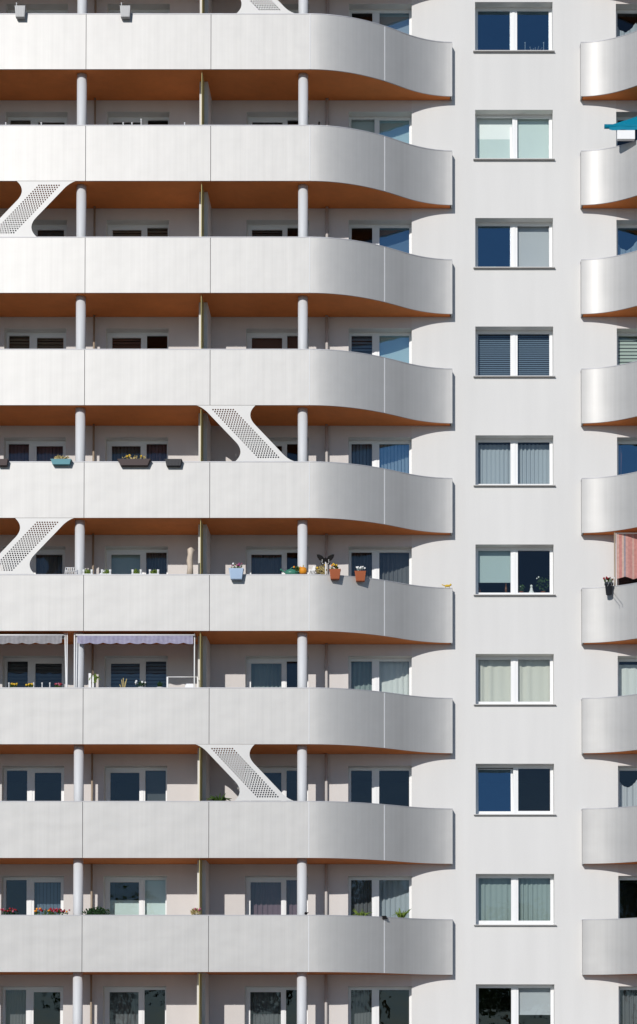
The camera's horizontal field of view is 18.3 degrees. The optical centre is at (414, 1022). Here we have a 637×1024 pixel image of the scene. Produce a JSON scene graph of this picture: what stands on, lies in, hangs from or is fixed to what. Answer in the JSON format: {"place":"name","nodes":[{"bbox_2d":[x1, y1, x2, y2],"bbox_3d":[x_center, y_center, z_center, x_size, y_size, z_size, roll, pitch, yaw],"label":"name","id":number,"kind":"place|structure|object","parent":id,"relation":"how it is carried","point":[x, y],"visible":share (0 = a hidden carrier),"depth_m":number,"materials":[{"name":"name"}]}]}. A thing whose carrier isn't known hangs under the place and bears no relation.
{"place":"outdoors","nodes":[
{"label":"outdoors","id":0,"kind":"place"},
{"bbox_2d":[187,547,194,573],"bbox_3d":[-5.523,-11.376,48.741,0.204,0.691,0.170,0,-2,0],"label":"parasol","id":1,"kind":"object","parent":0,"point":[190,550],"visible":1,"depth_m":48.68,"materials":[{"name":"beige fabric"}]},
{"bbox_3d":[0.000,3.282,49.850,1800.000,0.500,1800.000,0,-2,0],"label":"ground","id":2,"kind":"structure","parent":0,"visible":0},
{"bbox_2d":[0,0,636,1023],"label":"apartment building","id":3,"kind":"structure","parent":2,"relation":"on","point":[270,312],"depth_m":49.99,"materials":[{"name":"paint"}]},
{"bbox_2d":[0,459,8,466],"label":"planter box","id":4,"kind":"object","parent":3,"relation":"attached to","point":[3,462],"visible":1,"depth_m":48.56,"materials":[{"name":"brown"}]},
{"bbox_2d":[0,908,17,914],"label":"flower box","id":5,"kind":"object","parent":3,"relation":"on","point":[9,910],"visible":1,"depth_m":48.49,"materials":[{"name":"red plant"}]},
{"bbox_2d":[15,3,25,18],"bbox_3d":[-9.761,-25.065,48.977,0.262,0.388,0.272,0,-2,0],"label":"planter box","id":6,"kind":"object","parent":3,"relation":"attached to","point":[20,11],"visible":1,"depth_m":48.85,"materials":[{"name":"grey plastic"}]},
{"bbox_2d":[3,987,62,1023],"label":"window","id":7,"kind":"structure","parent":3,"relation":"in","point":[18,1002],"depth_m":50.25,"materials":[{"name":"grey glass"}]},
{"bbox_2d":[3,877,63,914],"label":"window","id":8,"kind":"structure","parent":3,"relation":"in","point":[39,895],"depth_m":50.44,"materials":[{"name":"white plastic"}]},
{"bbox_2d":[0,633,67,686],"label":"awning","id":9,"kind":"object","parent":3,"relation":"on","point":[31,638],"visible":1,"depth_m":48.68,"materials":[{"name":"fabric"},{"name":"white metal"}]},
{"bbox_2d":[4,767,63,800],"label":"window","id":10,"kind":"structure","parent":3,"relation":"in","point":[31,771],"depth_m":50.38,"materials":[{"name":"white plastic"}]},
{"bbox_2d":[5,549,64,573],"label":"window","id":11,"kind":"structure","parent":3,"relation":"in","point":[46,561],"depth_m":50.72,"materials":[{"name":"blue glass"}]},
{"bbox_2d":[5,658,64,686],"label":"window","id":12,"kind":"structure","parent":3,"relation":"in","point":[31,663],"depth_m":50.54,"materials":[{"name":"black glass"}]},
{"bbox_2d":[6,332,65,348],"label":"window","id":13,"kind":"structure","parent":3,"relation":"in","point":[34,336],"depth_m":50.69,"materials":[{"name":"white plastic"}]},
{"bbox_2d":[6,441,65,460],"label":"window","id":14,"kind":"structure","parent":3,"relation":"in","point":[15,450],"depth_m":50.76,"materials":[{"name":"white plastic"}]},
{"bbox_2d":[7,225,66,236],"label":"window","id":15,"kind":"structure","parent":3,"relation":"in","point":[38,230],"depth_m":50.76,"materials":[{"name":"white plastic"}]},
{"bbox_2d":[8,117,66,124],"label":"window","id":16,"kind":"structure","parent":3,"relation":"in","point":[11,120],"depth_m":50.84,"materials":[{"name":"white plastic"}]},
{"bbox_2d":[8,10,67,12],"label":"window","id":17,"kind":"structure","parent":3,"relation":"in","point":[9,11],"depth_m":50.90,"materials":[{"name":"grey glass"}]},
{"bbox_2d":[34,908,69,914],"bbox_3d":[-8.900,-2.645,48.507,0.893,0.349,0.182,0,-2,0],"label":"flower box","id":18,"kind":"object","parent":3,"relation":"on","point":[60,911],"visible":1,"depth_m":48.48,"materials":[{"name":"brown ceramic"}]},
{"bbox_2d":[50,455,71,466],"bbox_3d":[-8.696,-13.837,48.682,0.514,0.274,0.261,0,-2,0],"label":"planter box","id":19,"kind":"object","parent":3,"relation":"attached to","point":[60,461],"visible":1,"depth_m":48.56,"materials":[{"name":"teal plastic"}]},
{"bbox_2d":[64,567,75,573],"bbox_3d":[-8.497,-11.134,48.740,0.289,0.198,0.026,0,-2,0],"label":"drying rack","id":20,"kind":"object","parent":3,"relation":"on","point":[69,569],"visible":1,"depth_m":48.73,"materials":[{"name":"white metal"}]},
{"bbox_2d":[82,569,92,573],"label":"potted plant","id":21,"kind":"object","parent":3,"relation":"on","point":[86,571],"visible":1,"depth_m":48.66,"materials":[{"name":"green plant"}]},
{"bbox_2d":[88,673,100,686],"bbox_3d":[-7.884,-8.378,48.714,0.310,0.492,0.123,0,-2,0],"label":"potted plant","id":22,"kind":"object","parent":3,"relation":"on","point":[94,679],"visible":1,"depth_m":48.70,"materials":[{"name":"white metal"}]},
{"bbox_2d":[82,906,109,914],"bbox_3d":[-7.817,-2.670,48.516,0.708,0.398,0.195,0,-2,0],"label":"flower box","id":23,"kind":"object","parent":3,"relation":"on","point":[94,911],"visible":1,"depth_m":48.49,"materials":[{"name":"green ceramic"}]},
{"bbox_2d":[101,569,111,573],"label":"potted plant","id":24,"kind":"object","parent":3,"relation":"on","point":[106,571],"visible":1,"depth_m":48.66,"materials":[{"name":"green plant"}]},
{"bbox_2d":[120,3,130,18],"bbox_3d":[-7.161,-25.065,48.977,0.262,0.388,0.272,0,-2,0],"label":"planter box","id":25,"kind":"object","parent":3,"relation":"attached to","point":[125,11],"visible":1,"depth_m":48.85,"materials":[{"name":"grey plastic"}]},
{"bbox_2d":[117,454,150,466],"bbox_3d":[-6.902,-13.845,48.676,0.818,0.292,0.275,0,-2,0],"label":"planter box","id":26,"kind":"object","parent":3,"relation":"attached to","point":[134,462],"visible":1,"depth_m":48.56,"materials":[{"name":"brown"}]},
{"bbox_2d":[74,633,196,686],"bbox_3d":[-6.912,-8.381,48.935,2.993,2.489,0.613,0,-2,0],"label":"awning","id":27,"kind":"object","parent":3,"relation":"on","point":[134,638],"visible":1,"depth_m":48.68,"materials":[{"name":"fabric"},{"name":"white metal"}]},
{"bbox_2d":[105,987,165,1023],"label":"window","id":28,"kind":"structure","parent":3,"relation":"in","point":[123,1005],"depth_m":50.41,"materials":[{"name":"glass"}]},
{"bbox_2d":[105,877,166,914],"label":"window","id":29,"kind":"structure","parent":3,"relation":"in","point":[152,900],"depth_m":50.42,"materials":[{"name":"white plastic"}]},
{"bbox_2d":[131,569,141,573],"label":"potted plant","id":30,"kind":"object","parent":3,"relation":"on","point":[136,572],"visible":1,"depth_m":48.66,"materials":[{"name":"green plant"}]},
{"bbox_2d":[106,658,166,686],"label":"window","id":31,"kind":"structure","parent":3,"relation":"in","point":[142,662],"depth_m":50.54,"materials":[{"name":"blue glass"}]},
{"bbox_2d":[106,767,166,800],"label":"window","id":32,"kind":"structure","parent":3,"relation":"in","point":[152,780],"depth_m":50.41,"materials":[{"name":"white plastic"}]},
{"bbox_2d":[107,441,167,460],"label":"window","id":33,"kind":"structure","parent":3,"relation":"in","point":[153,450],"depth_m":50.76,"materials":[{"name":"white plastic"}]},
{"bbox_2d":[107,549,167,573],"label":"window","id":34,"kind":"structure","parent":3,"relation":"in","point":[121,561],"depth_m":50.65,"materials":[{"name":"glass"}]},
{"bbox_2d":[107,332,168,348],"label":"window","id":35,"kind":"structure","parent":3,"relation":"in","point":[111,336],"depth_m":50.69,"materials":[{"name":"white plastic"}]},
{"bbox_2d":[108,117,168,124],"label":"window","id":36,"kind":"structure","parent":3,"relation":"in","point":[111,120],"depth_m":50.84,"materials":[{"name":"white plastic"}]},
{"bbox_2d":[108,225,168,236],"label":"window","id":37,"kind":"structure","parent":3,"relation":"in","point":[143,229],"depth_m":50.76,"materials":[{"name":"white plastic"}]},
{"bbox_2d":[109,10,169,12],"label":"window","id":38,"kind":"structure","parent":3,"relation":"in","point":[110,11],"depth_m":50.90,"materials":[{"name":"white plastic"}]},
{"bbox_2d":[135,680,145,686],"bbox_3d":[-6.742,-8.279,48.646,0.284,0.290,0.195,0,-2,0],"label":"potted plant","id":39,"kind":"object","parent":3,"relation":"on","point":[137,682],"visible":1,"depth_m":48.60,"materials":[{"name":"green plant"}]},
{"bbox_2d":[149,569,158,573],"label":"potted plant","id":40,"kind":"object","parent":3,"relation":"on","point":[153,571],"visible":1,"depth_m":48.66,"materials":[{"name":"green plant"}]},
{"bbox_2d":[165,459,181,466],"bbox_3d":[-5.933,-13.770,48.680,0.418,0.160,0.262,0,-2,0],"label":"planter box","id":41,"kind":"object","parent":3,"relation":"attached to","point":[173,462],"visible":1,"depth_m":48.56,"materials":[{"name":"grey plastic"}]},
{"bbox_2d":[190,908,200,914],"bbox_3d":[-5.391,-2.659,48.535,0.250,0.327,0.251,1,-2,-20],"label":"potted plant","id":42,"kind":"object","parent":3,"relation":"on","point":[195,910],"visible":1,"depth_m":48.47,"materials":[{"name":"beige plant"}]},
{"bbox_2d":[208,793,231,800],"bbox_3d":[-4.837,-4.991,48.889,0.662,1.325,0.564,0,-2,0],"label":"flower box","id":43,"kind":"object","parent":3,"relation":"on","point":[220,798],"visible":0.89,"depth_m":48.77,"materials":[{"name":"green ceramic"}]},
{"bbox_2d":[228,563,243,579],"bbox_3d":[-4.380,-11.078,48.583,0.368,0.402,0.312,0,-2,0],"label":"flower pot","id":44,"kind":"object","parent":3,"relation":"attached to","point":[236,573],"visible":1,"depth_m":48.44,"materials":[{"name":"blue"}]},
{"bbox_2d":[245,987,307,1023],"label":"window","id":45,"kind":"structure","parent":3,"relation":"in","point":[264,1005],"depth_m":50.41,"materials":[{"name":"white plastic"}]},
{"bbox_2d":[246,658,307,686],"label":"window","id":46,"kind":"structure","parent":3,"relation":"in","point":[260,672],"depth_m":50.63,"materials":[{"name":"blue glass"}]},
{"bbox_2d":[246,767,307,800],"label":"window","id":47,"kind":"structure","parent":3,"relation":"in","point":[283,770],"depth_m":50.38,"materials":[{"name":"white plastic"}]},
{"bbox_2d":[246,877,307,914],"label":"window","id":48,"kind":"structure","parent":3,"relation":"in","point":[264,895],"depth_m":50.48,"materials":[{"name":"clear glass"}]},
{"bbox_2d":[247,225,308,236],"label":"window","id":49,"kind":"structure","parent":3,"relation":"in","point":[251,229],"depth_m":50.76,"materials":[{"name":"white plastic"}]},
{"bbox_2d":[247,332,308,348],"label":"window","id":50,"kind":"structure","parent":3,"relation":"in","point":[255,340],"depth_m":50.80,"materials":[{"name":"white plastic"}]},
{"bbox_2d":[247,441,308,460],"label":"window","id":51,"kind":"structure","parent":3,"relation":"in","point":[283,444],"depth_m":50.60,"materials":[{"name":"white plastic"}]},
{"bbox_2d":[247,549,308,573],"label":"window","id":52,"kind":"structure","parent":3,"relation":"in","point":[259,561],"depth_m":50.70,"materials":[{"name":"white plastic"}]},
{"bbox_2d":[248,117,308,124],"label":"window","id":53,"kind":"structure","parent":3,"relation":"in","point":[283,120],"depth_m":50.84,"materials":[{"name":"white plastic"}]},
{"bbox_2d":[280,567,296,573],"bbox_3d":[-3.107,-11.140,48.735,0.434,0.210,0.168,0,-2,0],"label":"watering can","id":54,"kind":"object","parent":3,"relation":"on","point":[290,571],"visible":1,"depth_m":48.67,"materials":[{"name":"teal plastic"}]},
{"bbox_2d":[293,566,300,573],"bbox_3d":[-2.893,-11.146,48.691,0.192,0.220,0.126,0,-2,14],"label":"potted plant","id":55,"kind":"object","parent":3,"relation":"on","point":[297,569],"visible":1,"depth_m":48.67,"materials":[{"name":"green plant"}]},
{"bbox_2d":[299,565,306,573],"bbox_3d":[-2.749,-11.159,48.685,0.192,0.234,0.187,0,-2,0],"label":"pumpkin","id":56,"kind":"object","parent":3,"relation":"on","point":[303,570],"visible":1,"depth_m":48.62,"materials":[{"name":"orange"}]},
{"bbox_2d":[308,566,314,573],"bbox_3d":[-2.532,-11.145,48.703,0.170,0.218,0.063,0,-2,0],"label":"garden ornament","id":57,"kind":"object","parent":3,"relation":"on","point":[312,571],"visible":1,"depth_m":48.67,"materials":[{"name":"white"}]},
{"bbox_2d":[315,564,326,573],"bbox_3d":[-2.309,-11.107,48.792,0.323,0.431,0.239,1,-2,-20],"label":"potted plant","id":58,"kind":"object","parent":3,"relation":"on","point":[319,569],"visible":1,"depth_m":48.76,"materials":[{"name":"yellow plant"}]},
{"bbox_2d":[317,554,333,573],"bbox_3d":[-2.199,-11.192,48.731,0.435,0.717,0.038,0,-2,0],"label":"butterfly ornament","id":59,"kind":"object","parent":3,"relation":"attached to","point":[325,560],"visible":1,"depth_m":48.73,"materials":[{"name":"black metal"}]},
{"bbox_2d":[329,563,340,579],"bbox_3d":[-1.959,-11.091,48.617,0.284,0.389,0.244,0,-2,0],"label":"flower pot","id":60,"kind":"object","parent":3,"relation":"attached to","point":[335,573],"visible":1,"depth_m":48.51,"materials":[{"name":"brown ceramic"}]},
{"bbox_2d":[354,566,365,581],"bbox_3d":[-1.342,-11.084,48.779,0.284,0.385,0.207,0,-2,0],"label":"flower pot","id":61,"kind":"object","parent":3,"relation":"attached to","point":[360,576],"visible":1,"depth_m":48.70,"materials":[{"name":"brown ceramic"}]},
{"bbox_2d":[352,908,371,915],"bbox_3d":[-1.315,-2.564,49.458,0.520,0.607,0.269,0,-2,0],"label":"potted plant","id":62,"kind":"object","parent":3,"relation":"on","point":[360,913],"visible":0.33,"depth_m":49.45,"materials":[{"name":"green plant"}]},
{"bbox_2d":[348,877,411,917],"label":"window","id":63,"kind":"structure","parent":3,"relation":"in","point":[381,896],"depth_m":50.48,"materials":[{"name":"clear glass"}]},
{"bbox_2d":[348,987,411,1023],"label":"window","id":64,"kind":"structure","parent":3,"relation":"in","point":[363,1002],"depth_m":50.41,"materials":[{"name":"white plastic"}]},
{"bbox_2d":[349,10,411,34],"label":"window","id":65,"kind":"structure","parent":3,"relation":"in","point":[401,20],"depth_m":51.03,"materials":[{"name":"glass"}]},
{"bbox_2d":[349,117,411,143],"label":"window","id":66,"kind":"structure","parent":3,"relation":"in","point":[399,128],"depth_m":50.95,"materials":[{"name":"glass"}]},
{"bbox_2d":[349,225,411,253],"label":"window","id":67,"kind":"structure","parent":3,"relation":"in","point":[398,237],"depth_m":50.88,"materials":[{"name":"glass"}]},
{"bbox_2d":[349,332,411,363],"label":"window","id":68,"kind":"structure","parent":3,"relation":"in","point":[392,345],"depth_m":50.79,"materials":[{"name":"glass"}]},
{"bbox_2d":[349,441,411,473],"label":"window","id":69,"kind":"structure","parent":3,"relation":"in","point":[373,447],"depth_m":50.76,"materials":[{"name":"glass"}]},
{"bbox_2d":[349,549,411,584],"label":"window","id":70,"kind":"structure","parent":3,"relation":"in","point":[395,565],"depth_m":50.70,"materials":[{"name":"white plastic"}]},
{"bbox_2d":[349,658,411,694],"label":"window","id":71,"kind":"structure","parent":3,"relation":"in","point":[392,675],"depth_m":50.64,"materials":[{"name":"white glass"}]},
{"bbox_2d":[349,767,411,806],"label":"window","id":72,"kind":"structure","parent":3,"relation":"in","point":[375,770],"depth_m":50.38,"materials":[{"name":"white plastic"}]},
{"bbox_2d":[392,908,411,917],"bbox_3d":[-0.322,-2.565,49.456,0.494,0.608,0.255,0,-2,0],"label":"potted plant","id":73,"kind":"object","parent":3,"relation":"on","point":[399,914],"visible":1,"depth_m":49.41,"materials":[{"name":"green plant"}]},
{"bbox_2d":[473,8,554,51],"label":"window","id":74,"kind":"structure","parent":3,"relation":"in","point":[513,11],"depth_m":50.90,"materials":[{"name":"blue glass"}]},
{"bbox_2d":[473,115,554,159],"bbox_3d":[2.542,-22.697,50.737,2.087,1.311,0.555,0,-2,0],"label":"window","id":75,"kind":"structure","parent":3,"relation":"in","point":[497,137],"depth_m":50.94,"materials":[{"name":"white plastic"}]},
{"bbox_2d":[473,223,554,268],"bbox_3d":[2.542,-19.898,50.648,2.087,1.311,0.527,0,-2,0],"label":"window","id":76,"kind":"structure","parent":3,"relation":"in","point":[530,243],"depth_m":50.86,"materials":[{"name":"white plastic"}]},
{"bbox_2d":[473,331,554,376],"bbox_3d":[2.542,-17.100,50.557,2.087,1.311,0.495,0,-2,0],"label":"window","id":77,"kind":"structure","parent":3,"relation":"in","point":[513,349],"depth_m":50.78,"materials":[{"name":"white plastic"}]},
{"bbox_2d":[473,439,555,485],"bbox_3d":[2.542,-14.300,50.526,2.087,1.311,0.582,0,-2,0],"label":"window","id":78,"kind":"structure","parent":3,"relation":"in","point":[513,464],"depth_m":50.78,"materials":[{"name":"white plastic"}]},
{"bbox_2d":[474,547,555,595],"bbox_3d":[2.542,-11.501,50.424,2.087,1.311,0.527,0,-2,0],"label":"window","id":79,"kind":"structure","parent":3,"relation":"in","point":[493,564],"depth_m":50.54,"materials":[{"name":"white plastic"}]},
{"bbox_2d":[474,656,555,704],"bbox_3d":[2.542,-8.702,50.376,2.087,1.311,0.582,0,-2,0],"label":"window","id":80,"kind":"structure","parent":3,"relation":"in","point":[500,680],"depth_m":50.63,"materials":[{"name":"white glass"}]},
{"bbox_2d":[474,765,555,814],"bbox_3d":[2.542,-5.903,50.288,2.087,1.311,0.555,0,-2,0],"label":"window","id":81,"kind":"structure","parent":3,"relation":"in","point":[514,772],"depth_m":50.37,"materials":[{"name":"white plastic"}]},
{"bbox_2d":[474,875,555,925],"bbox_3d":[2.542,-3.104,50.227,2.087,1.311,0.583,0,-2,0],"label":"window","id":82,"kind":"structure","parent":3,"relation":"in","point":[501,900],"depth_m":50.48,"materials":[{"name":"white plastic"}]},
{"bbox_2d":[476,985,553,1023],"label":"window","id":83,"kind":"structure","parent":3,"relation":"in","point":[525,999],"depth_m":50.35,"materials":[{"name":"white plastic"}]},
{"bbox_2d":[518,584,524,592],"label":"potted plant","id":84,"kind":"object","parent":3,"relation":"on","point":[520,588],"visible":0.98,"depth_m":50.70,"materials":[{"name":"green plant"}]},
{"bbox_2d":[536,576,548,592],"bbox_3d":[3.292,-11.209,50.713,0.365,0.498,0.179,0,-2,0],"label":"potted plant","id":85,"kind":"object","parent":3,"relation":"on","point":[540,581],"visible":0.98,"depth_m":50.71,"materials":[{"name":"green plant"}]},
{"bbox_2d":[603,576,614,594],"bbox_3d":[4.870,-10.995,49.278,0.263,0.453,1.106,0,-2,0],"label":"flower pot","id":86,"kind":"object","parent":3,"relation":"attached to","point":[608,584],"visible":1,"depth_m":49.61,"materials":[{"name":"grey"}]},
{"bbox_2d":[604,117,636,140],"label":"awning","id":87,"kind":"object","parent":3,"relation":"attached to","point":[625,129],"visible":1,"depth_m":49.63,"materials":[{"name":"teal fabric"}]},
{"bbox_2d":[616,117,633,145],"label":"window","id":88,"kind":"structure","parent":3,"relation":"in","point":[617,118],"depth_m":50.83,"materials":[{"name":"white plastic"}]},
{"bbox_2d":[614,532,636,585],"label":"awning","id":89,"kind":"object","parent":3,"relation":"on","point":[625,554],"visible":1,"depth_m":49.92,"materials":[{"name":"red fabric"}]},
{"bbox_2d":[616,10,636,36],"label":"window","id":90,"kind":"structure","parent":3,"relation":"in","point":[618,32],"depth_m":50.94,"materials":[{"name":"white plastic"}]},
{"bbox_2d":[616,225,636,254],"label":"window","id":91,"kind":"structure","parent":3,"relation":"in","point":[620,251],"depth_m":50.81,"materials":[{"name":"blue glass"}]},
{"bbox_2d":[617,332,636,364],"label":"window","id":92,"kind":"structure","parent":3,"relation":"in","point":[619,334],"depth_m":50.78,"materials":[{"name":"white plastic"}]},
{"bbox_2d":[617,441,636,474],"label":"window","id":93,"kind":"structure","parent":3,"relation":"in","point":[618,442],"depth_m":50.60,"materials":[{"name":"white plastic"}]},
{"bbox_2d":[618,658,636,695],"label":"window","id":94,"kind":"structure","parent":3,"relation":"in","point":[627,674],"depth_m":50.64,"materials":[{"name":"white glass"}]},
{"bbox_2d":[618,767,636,806],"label":"window","id":95,"kind":"structure","parent":3,"relation":"in","point":[627,796],"depth_m":50.55,"materials":[{"name":"white plastic"}]},
{"bbox_2d":[618,877,636,917],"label":"window","id":96,"kind":"structure","parent":3,"relation":"in","point":[619,878],"depth_m":50.31,"materials":[{"name":"white plastic"}]},
{"bbox_2d":[619,987,636,1023],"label":"window","id":97,"kind":"structure","parent":3,"relation":"in","point":[627,995],"depth_m":50.42,"materials":[{"name":"grey glass"}]}
]}

